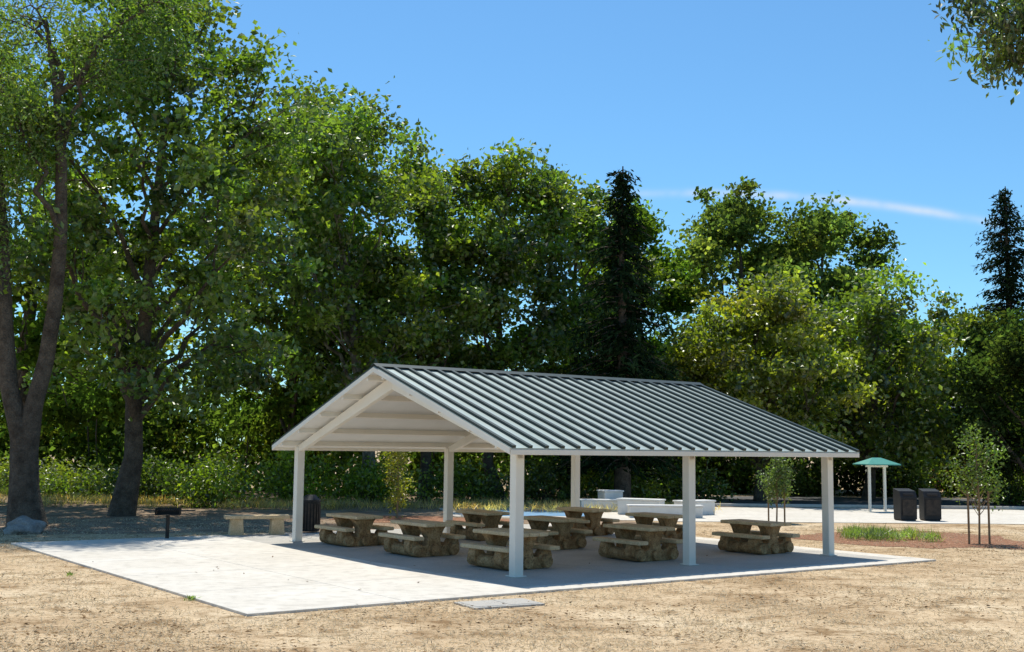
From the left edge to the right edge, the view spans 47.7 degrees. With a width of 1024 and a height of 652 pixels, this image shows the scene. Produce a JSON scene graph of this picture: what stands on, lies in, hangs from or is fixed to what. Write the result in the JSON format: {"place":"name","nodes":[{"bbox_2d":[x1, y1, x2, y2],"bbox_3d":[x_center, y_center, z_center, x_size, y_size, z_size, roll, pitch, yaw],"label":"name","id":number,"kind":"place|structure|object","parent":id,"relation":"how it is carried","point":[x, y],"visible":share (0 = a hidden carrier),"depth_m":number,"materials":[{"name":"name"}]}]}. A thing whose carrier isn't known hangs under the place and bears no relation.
{"place":"outdoors","nodes":[
{"label":"outdoors","id":0,"kind":"place"},
{"bbox_2d":[11,523,935,615],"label":"concrete patio","id":1,"kind":"structure","parent":0,"point":[334,575],"depth_m":23.34,"materials":[{"name":"grey concrete"}]},
{"bbox_2d":[144,508,195,537],"bbox_3d":[-8.939,5.159,30.161,1.280,0.805,0.557,2,-6,-11],"label":"pedestal grill","id":2,"kind":"object","parent":1,"relation":"on","point":[167,512],"visible":0.97,"depth_m":30.22,"materials":[{"name":"metal"}]},
{"bbox_2d":[224,514,289,534],"bbox_3d":[-7.014,5.472,31.792,1.750,0.550,0.420,3,-6,-20],"label":"concrete bench","id":3,"kind":"object","parent":1,"relation":"on","point":[236,526],"visible":0.98,"depth_m":31.64,"materials":[{"name":"beige concrete"}]},
{"bbox_2d":[302,495,320,531],"bbox_3d":[-5.732,5.319,32.916,0.573,1.020,0.573,1,-6,0],"label":"litter barrel","id":4,"kind":"object","parent":1,"relation":"on","point":[311,511],"visible":0.75,"depth_m":32.68,"materials":[{"name":"metal"}]},
{"bbox_2d":[314,512,393,546],"bbox_3d":[-3.953,5.085,28.923,1.380,0.745,1.600,5,-8,-37],"label":"picnic table","id":5,"kind":"object","parent":1,"relation":"on","point":[347,534],"visible":0.96,"depth_m":28.54,"materials":[{"name":"stone"}]},
{"bbox_2d":[378,519,465,556],"bbox_3d":[-2.072,4.848,26.480,1.380,0.745,1.600,5,-7,-36],"label":"picnic table","id":6,"kind":"object","parent":1,"relation":"on","point":[413,543],"visible":1,"depth_m":26.11,"materials":[{"name":"stone"}]},
{"bbox_2d":[445,509,509,540],"bbox_3d":[-0.806,5.364,31.215,1.380,0.745,1.600,5,-7,-34],"label":"picnic table","id":7,"kind":"object","parent":1,"relation":"on","point":[478,519],"visible":0.73,"depth_m":30.83,"materials":[{"name":"stone"}]},
{"bbox_2d":[460,528,559,570],"bbox_3d":[-0.047,4.593,23.850,1.380,0.745,1.600,5,-8,-38],"label":"picnic table","id":8,"kind":"object","parent":1,"relation":"on","point":[496,555],"visible":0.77,"depth_m":23.57,"materials":[{"name":"stone"}]},
{"bbox_2d":[524,515,592,549],"bbox_3d":[0.953,5.112,28.642,1.380,0.745,1.600,5,-8,-38],"label":"picnic table","id":9,"kind":"object","parent":1,"relation":"on","point":[560,528],"visible":0.76,"depth_m":28.27,"materials":[{"name":"stone"}]},
{"bbox_2d":[272,363,859,577],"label":"picnic pavilion","id":10,"kind":"structure","parent":1,"relation":"on","point":[515,415],"depth_m":26.90,"materials":[{"name":"beige paint"}]},
{"bbox_2d":[556,507,619,535],"bbox_3d":[2.051,5.612,33.241,1.380,0.745,1.600,5,-7,-36],"label":"picnic table","id":11,"kind":"object","parent":1,"relation":"on","point":[591,518],"visible":0.69,"depth_m":32.85,"materials":[{"name":"stone"}]},
{"bbox_2d":[592,523,682,561],"bbox_3d":[2.832,4.850,25.958,1.380,0.745,1.600,5,-7,-35],"label":"picnic table","id":12,"kind":"object","parent":1,"relation":"on","point":[645,546],"visible":0.98,"depth_m":25.60,"materials":[{"name":"stone"}]},
{"bbox_2d":[625,512,682,543],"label":"picnic table","id":13,"kind":"object","parent":1,"relation":"on","point":[664,519],"visible":0.35,"depth_m":30.50,"materials":[{"name":"stone"}]},
{"bbox_2d":[712,519,799,554],"bbox_3d":[5.908,5.110,28.079,1.380,0.745,1.600,5,-8,-37],"label":"picnic table","id":14,"kind":"object","parent":1,"relation":"on","point":[768,538],"visible":1,"depth_m":27.75,"materials":[{"name":"stone"}]},
{"bbox_2d":[0,490,986,533],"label":"dirt ground","id":15,"kind":"structure","parent":0,"point":[93,512],"depth_m":39.79,"materials":[{"name":"brown soil"}]},
{"bbox_2d":[3,515,46,534],"bbox_3d":[-13.365,5.539,31.768,1.019,0.668,1.146,1,-6,0],"label":"boulder","id":16,"kind":"object","parent":15,"relation":"on","point":[23,524],"visible":0.74,"depth_m":31.49,"materials":[{"name":"grey stone"}]},
{"bbox_2d":[0,451,83,494],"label":"green bush","id":17,"kind":"object","parent":15,"relation":"on","point":[4,476],"visible":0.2,"depth_m":55.25,"materials":[{"name":"green plant"}]},
{"bbox_2d":[39,450,120,499],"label":"green bush","id":18,"kind":"object","parent":15,"relation":"on","point":[65,484],"visible":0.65,"depth_m":51.00,"materials":[{"name":"green plant"}]},
{"bbox_2d":[0,484,172,495],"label":"tall green grass","id":19,"kind":"structure","parent":15,"relation":"on","point":[4,490],"depth_m":53.88,"materials":[{"name":"green plant"}]},
{"bbox_2d":[0,33,214,459],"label":"sycamore tree","id":20,"kind":"object","parent":15,"relation":"on","point":[29,329],"visible":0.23,"depth_m":47.13,"materials":[{"name":"green plant"}]},
{"bbox_2d":[0,0,225,526],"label":"leaning locust tree","id":21,"kind":"object","parent":15,"relation":"on","point":[24,422],"visible":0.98,"depth_m":35.32,"materials":[{"name":"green plant"}]},
{"bbox_2d":[74,442,202,503],"bbox_3d":[-15.715,6.253,49.446,6.210,2.724,4.222,1,-6,0],"label":"green bush","id":22,"kind":"object","parent":15,"relation":"on","point":[145,488],"visible":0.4,"depth_m":49.09,"materials":[{"name":"green plant"}]},
{"bbox_2d":[0,0,355,516],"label":"sycamore tree","id":23,"kind":"object","parent":15,"relation":"on","point":[210,171],"visible":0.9,"depth_m":39.52,"materials":[{"name":"green plant"}]},
{"bbox_2d":[143,446,280,508],"bbox_3d":[-12.341,6.089,46.534,6.534,2.526,4.756,1,-6,0],"label":"green bush","id":24,"kind":"object","parent":15,"relation":"on","point":[195,492],"visible":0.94,"depth_m":46.24,"materials":[{"name":"green plant"}]},
{"bbox_2d":[160,108,402,494],"bbox_3d":[-10.636,-1.273,57.783,13.193,19.598,10.964,1,-6,0],"label":"sycamore tree","id":25,"kind":"object","parent":15,"relation":"on","point":[278,403],"visible":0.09,"depth_m":56.10,"materials":[{"name":"green plant"}]},
{"bbox_2d":[229,433,361,506],"bbox_3d":[-9.056,6.074,48.881,5.725,3.099,4.563,1,-6,0],"label":"green bush","id":26,"kind":"object","parent":15,"relation":"on","point":[278,473],"visible":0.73,"depth_m":48.31,"materials":[{"name":"green plant"}]},
{"bbox_2d":[194,75,499,501],"bbox_3d":[-7.349,-1.777,52.088,13.835,19.432,12.377,1,-6,0],"label":"sycamore tree","id":27,"kind":"object","parent":15,"relation":"on","point":[315,318],"visible":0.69,"depth_m":50.55,"materials":[{"name":"green plant"}]},
{"bbox_2d":[0,491,722,514],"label":"tall dry grass","id":28,"kind":"structure","parent":15,"relation":"on","point":[267,503],"depth_m":46.01,"materials":[{"name":"beige plant"}]},
{"bbox_2d":[328,451,440,506],"bbox_3d":[-5.501,6.253,49.103,5.010,2.872,4.330,-1,-6,11],"label":"green bush","id":29,"kind":"object","parent":15,"relation":"on","point":[360,478],"visible":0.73,"depth_m":48.62,"materials":[{"name":"green plant"}]},
{"bbox_2d":[329,516,509,522],"bbox_3d":[-3.018,6.646,39.753,6.709,0.001,4.267,1,-6,0],"label":"mulch bed","id":30,"kind":"object","parent":15,"relation":"on","point":[387,519],"visible":0.29,"depth_m":40.18,"materials":[{"name":"plant"}]},
{"bbox_2d":[378,451,415,517],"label":"young tree","id":31,"kind":"object","parent":30,"relation":"on","point":[399,494],"visible":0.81,"depth_m":40.31,"materials":[{"name":"green plant"}]},
{"bbox_2d":[324,136,538,500],"bbox_3d":[-4.303,-0.465,55.349,9.658,17.608,9.722,4,-7,-26],"label":"cottonwood tree","id":32,"kind":"object","parent":15,"relation":"on","point":[379,259],"visible":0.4,"depth_m":54.09,"materials":[{"name":"green plant"}]},
{"bbox_2d":[409,452,509,505],"bbox_3d":[-2.267,6.694,51.440,5.194,2.603,4.513,0,-6,9],"label":"green bush","id":33,"kind":"object","parent":15,"relation":"on","point":[485,490],"visible":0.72,"depth_m":51.10,"materials":[{"name":"green plant"}]},
{"bbox_2d":[405,136,612,500],"bbox_3d":[-0.492,-0.306,56.621,9.554,17.809,10.363,5,-8,-38],"label":"cottonwood tree","id":34,"kind":"object","parent":15,"relation":"on","point":[539,187],"visible":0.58,"depth_m":55.11,"materials":[{"name":"green plant"}]},
{"bbox_2d":[493,455,598,503],"bbox_3d":[1.398,6.733,52.627,4.788,2.814,4.497,4,-7,-30],"label":"green bush","id":35,"kind":"object","parent":15,"relation":"on","point":[548,482],"visible":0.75,"depth_m":51.97,"materials":[{"name":"green plant"}]},
{"bbox_2d":[484,163,683,485],"bbox_3d":[2.736,0.109,59.086,10.832,17.467,9.454,6,-8,-40],"label":"cottonwood tree","id":36,"kind":"object","parent":15,"relation":"on","point":[568,245],"visible":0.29,"depth_m":57.84,"materials":[{"name":"green plant"}]},
{"bbox_2d":[547,166,695,497],"bbox_3d":[4.892,0.340,52.092,7.417,15.454,7.242,1,-6,0],"label":"redwood tree","id":37,"kind":"object","parent":15,"relation":"on","point":[622,341],"visible":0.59,"depth_m":52.03,"materials":[{"name":"green plant"}]},
{"bbox_2d":[580,463,681,502],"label":"green bush","id":38,"kind":"object","parent":15,"relation":"on","point":[637,485],"visible":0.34,"depth_m":53.11,"materials":[{"name":"green plant"}]},
{"bbox_2d":[642,456,741,502],"bbox_3d":[8.376,7.269,55.592,5.652,2.583,4.362,1,-6,0],"label":"green bush","id":39,"kind":"object","parent":15,"relation":"on","point":[702,480],"visible":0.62,"depth_m":55.34,"materials":[{"name":"green plant"}]},
{"bbox_2d":[647,263,884,501],"bbox_3d":[12.688,2.842,58.323,13.388,12.120,9.970,-5,-8,43],"label":"ash tree","id":40,"kind":"object","parent":15,"relation":"on","point":[775,309],"visible":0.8,"depth_m":56.23,"materials":[{"name":"green plant"}]},
{"bbox_2d":[0,448,1023,651],"bbox_3d":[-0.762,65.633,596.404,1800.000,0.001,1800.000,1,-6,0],"label":"ground","id":41,"kind":"structure","parent":0,"point":[260,638],"depth_m":17.52,"materials":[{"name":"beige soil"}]},
{"bbox_2d":[66,571,199,600],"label":"weeds","id":42,"kind":"object","parent":41,"relation":"on","point":[190,598],"visible":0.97,"depth_m":18.49,"materials":[{"name":"green plant"}]},
{"bbox_2d":[0,275,710,498],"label":"understory foliage","id":43,"kind":"object","parent":41,"relation":"on","point":[251,424],"visible":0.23,"depth_m":61.39,"materials":[{"name":"green plant"}]},
{"bbox_2d":[0,319,957,490],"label":"background tree mass","id":44,"kind":"object","parent":41,"relation":"on","point":[503,460],"depth_m":86.83,"materials":[{"name":"green plant"}]},
{"bbox_2d":[454,598,544,609],"bbox_3d":[-0.201,4.418,18.387,1.250,0.058,0.750,4,-7,-28],"label":"utility cover","id":45,"kind":"object","parent":41,"relation":"on","point":[499,603],"visible":0.94,"depth_m":18.25,"materials":[{"name":"concrete"}]},
{"bbox_2d":[570,184,707,379],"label":"cottonwood tree","id":46,"kind":"object","parent":41,"relation":"on","point":[680,304],"visible":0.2,"depth_m":64.31,"materials":[{"name":"green plant"}]},
{"bbox_2d":[654,175,834,485],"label":"cottonwood tree","id":47,"kind":"object","parent":41,"relation":"on","point":[716,238],"visible":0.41,"depth_m":74.62,"materials":[{"name":"green plant"}]},
{"bbox_2d":[722,241,823,463],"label":"cottonwood tree","id":48,"kind":"object","parent":41,"relation":"on","point":[739,277],"depth_m":79.62,"materials":[{"name":"green plant"}]},
{"bbox_2d":[752,457,798,521],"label":"young tree","id":49,"kind":"object","parent":41,"relation":"on","point":[776,485],"visible":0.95,"depth_m":40.33,"materials":[{"name":"green plant"}]},
{"bbox_2d":[743,457,820,496],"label":"green bush","id":50,"kind":"object","parent":41,"relation":"on","point":[798,485],"visible":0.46,"depth_m":64.86,"materials":[{"name":"green plant"}]},
{"bbox_2d":[591,401,1023,496],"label":"shrub thicket","id":51,"kind":"object","parent":41,"relation":"on","point":[853,473],"visible":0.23,"depth_m":66.48,"materials":[{"name":"green plant"}]},
{"bbox_2d":[745,190,913,490],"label":"cottonwood tree","id":52,"kind":"object","parent":41,"relation":"on","point":[811,239],"visible":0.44,"depth_m":75.26,"materials":[{"name":"green plant"}]},
{"bbox_2d":[715,503,1023,509],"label":"road kerb","id":53,"kind":"structure","parent":41,"relation":"on","point":[856,506],"depth_m":51.80,"materials":[{"name":"concrete"}]},
{"bbox_2d":[779,255,997,499],"bbox_3d":[19.396,2.882,61.888,12.223,12.896,11.412,-4,-8,36],"label":"ash tree","id":54,"kind":"object","parent":41,"relation":"on","point":[869,317],"visible":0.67,"depth_m":59.75,"materials":[{"name":"green plant"}]},
{"bbox_2d":[829,320,966,466],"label":"oak tree","id":55,"kind":"object","parent":41,"relation":"on","point":[896,348],"visible":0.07,"depth_m":72.39,"materials":[{"name":"green plant"}]},
{"bbox_2d":[853,451,955,497],"bbox_3d":[22.476,8.348,65.497,5.001,2.829,5.438,-4,-8,37],"label":"green bush","id":56,"kind":"object","parent":41,"relation":"on","point":[899,474],"visible":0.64,"depth_m":64.96,"materials":[{"name":"green plant"}]},
{"bbox_2d":[795,529,1023,549],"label":"mulch bed","id":57,"kind":"object","parent":41,"relation":"on","point":[974,541],"visible":0.64,"depth_m":32.37,"materials":[{"name":"brown soil"}]},
{"bbox_2d":[836,522,943,542],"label":"green rush grass","id":58,"kind":"structure","parent":57,"relation":"on","point":[876,533],"depth_m":32.85,"materials":[{"name":"green plant"}]},
{"bbox_2d":[940,419,1015,543],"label":"young tree","id":59,"kind":"object","parent":57,"relation":"on","point":[977,486],"visible":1,"depth_m":31.97,"materials":[{"name":"green plant"}]},
{"bbox_2d":[898,303,1023,495],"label":"oak tree","id":60,"kind":"object","parent":41,"relation":"on","point":[987,326],"visible":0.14,"depth_m":68.43,"materials":[{"name":"green plant"}]},
{"bbox_2d":[918,301,1023,495],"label":"oak tree","id":61,"kind":"object","parent":41,"relation":"on","point":[1007,355],"visible":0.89,"depth_m":55.70,"materials":[{"name":"green plant"}]},
{"bbox_2d":[928,0,1023,104],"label":"overhanging oak tree","id":62,"kind":"object","parent":41,"relation":"on","point":[1006,37],"visible":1,"depth_m":16.65,"materials":[{"name":"green plant"}]},
{"bbox_2d":[949,186,1023,471],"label":"redwood tree","id":63,"kind":"object","parent":41,"relation":"on","point":[1007,281],"visible":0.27,"depth_m":73.54,"materials":[{"name":"green plant"}]},
{"bbox_2d":[969,438,1023,504],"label":"green bush","id":64,"kind":"object","parent":41,"relation":"on","point":[1013,497],"visible":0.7,"depth_m":57.07,"materials":[{"name":"green plant"}]},
{"bbox_2d":[0,0,1023,445],"label":"sky","id":65,"kind":"structure","parent":0,"point":[801,99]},
{"bbox_2d":[439,506,1023,523],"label":"concrete path","id":66,"kind":"structure","parent":0,"point":[863,515],"depth_m":44.91,"materials":[{"name":"grey concrete"}]},
{"bbox_2d":[497,509,583,515],"bbox_3d":[0.914,7.189,44.547,4.847,0.001,5.100,1,-6,0],"label":"splash pad","id":67,"kind":"object","parent":66,"relation":"on","point":[535,513],"visible":0.21,"depth_m":44.14,"materials":[{"name":"concrete"}]},
{"bbox_2d":[580,499,617,511],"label":"concrete seat wall","id":68,"kind":"structure","parent":66,"relation":"on","point":[604,502],"depth_m":46.06,"materials":[{"name":"grey concrete"}]},
{"bbox_2d":[597,490,623,498],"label":"concrete seat wall","id":69,"kind":"structure","parent":66,"relation":"on","point":[608,494],"depth_m":46.98,"materials":[{"name":"grey concrete"}]},
{"bbox_2d":[616,498,665,514],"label":"concrete seat wall","id":70,"kind":"structure","parent":66,"relation":"on","point":[622,506],"depth_m":44.05,"materials":[{"name":"grey concrete"}]},
{"bbox_2d":[626,504,703,517],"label":"concrete seat wall","id":71,"kind":"structure","parent":66,"relation":"on","point":[663,508],"depth_m":42.28,"materials":[{"name":"grey concrete"}]},
{"bbox_2d":[672,499,715,514],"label":"concrete seat wall","id":72,"kind":"structure","parent":66,"relation":"on","point":[708,505],"depth_m":44.45,"materials":[{"name":"grey concrete"}]},
{"bbox_2d":[853,458,900,510],"bbox_3d":[15.423,6.692,48.886,1.560,2.250,1.200,2,-6,-14],"label":"information kiosk","id":73,"kind":"object","parent":66,"relation":"on","point":[869,463],"visible":1,"depth_m":48.79,"materials":[{"name":"beige paint"}]},
{"bbox_2d":[893,488,916,520],"bbox_3d":[14.424,6.551,42.478,0.620,1.149,0.720,1,-6,-6],"label":"trash bin","id":74,"kind":"object","parent":66,"relation":"on","point":[905,504],"visible":1,"depth_m":42.16,"materials":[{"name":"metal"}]},
{"bbox_2d":[918,488,941,520],"bbox_3d":[15.376,6.572,42.578,0.620,1.149,0.720,0,-6,3],"label":"trash bin","id":75,"kind":"object","parent":66,"relation":"on","point":[929,504],"visible":1,"depth_m":42.25,"materials":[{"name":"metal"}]},
{"bbox_2d":[663,496,1023,505],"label":"asphalt road","id":76,"kind":"structure","parent":0,"point":[840,500],"depth_m":58.41,"materials":[{"name":"grey asphalt"}]}
]}

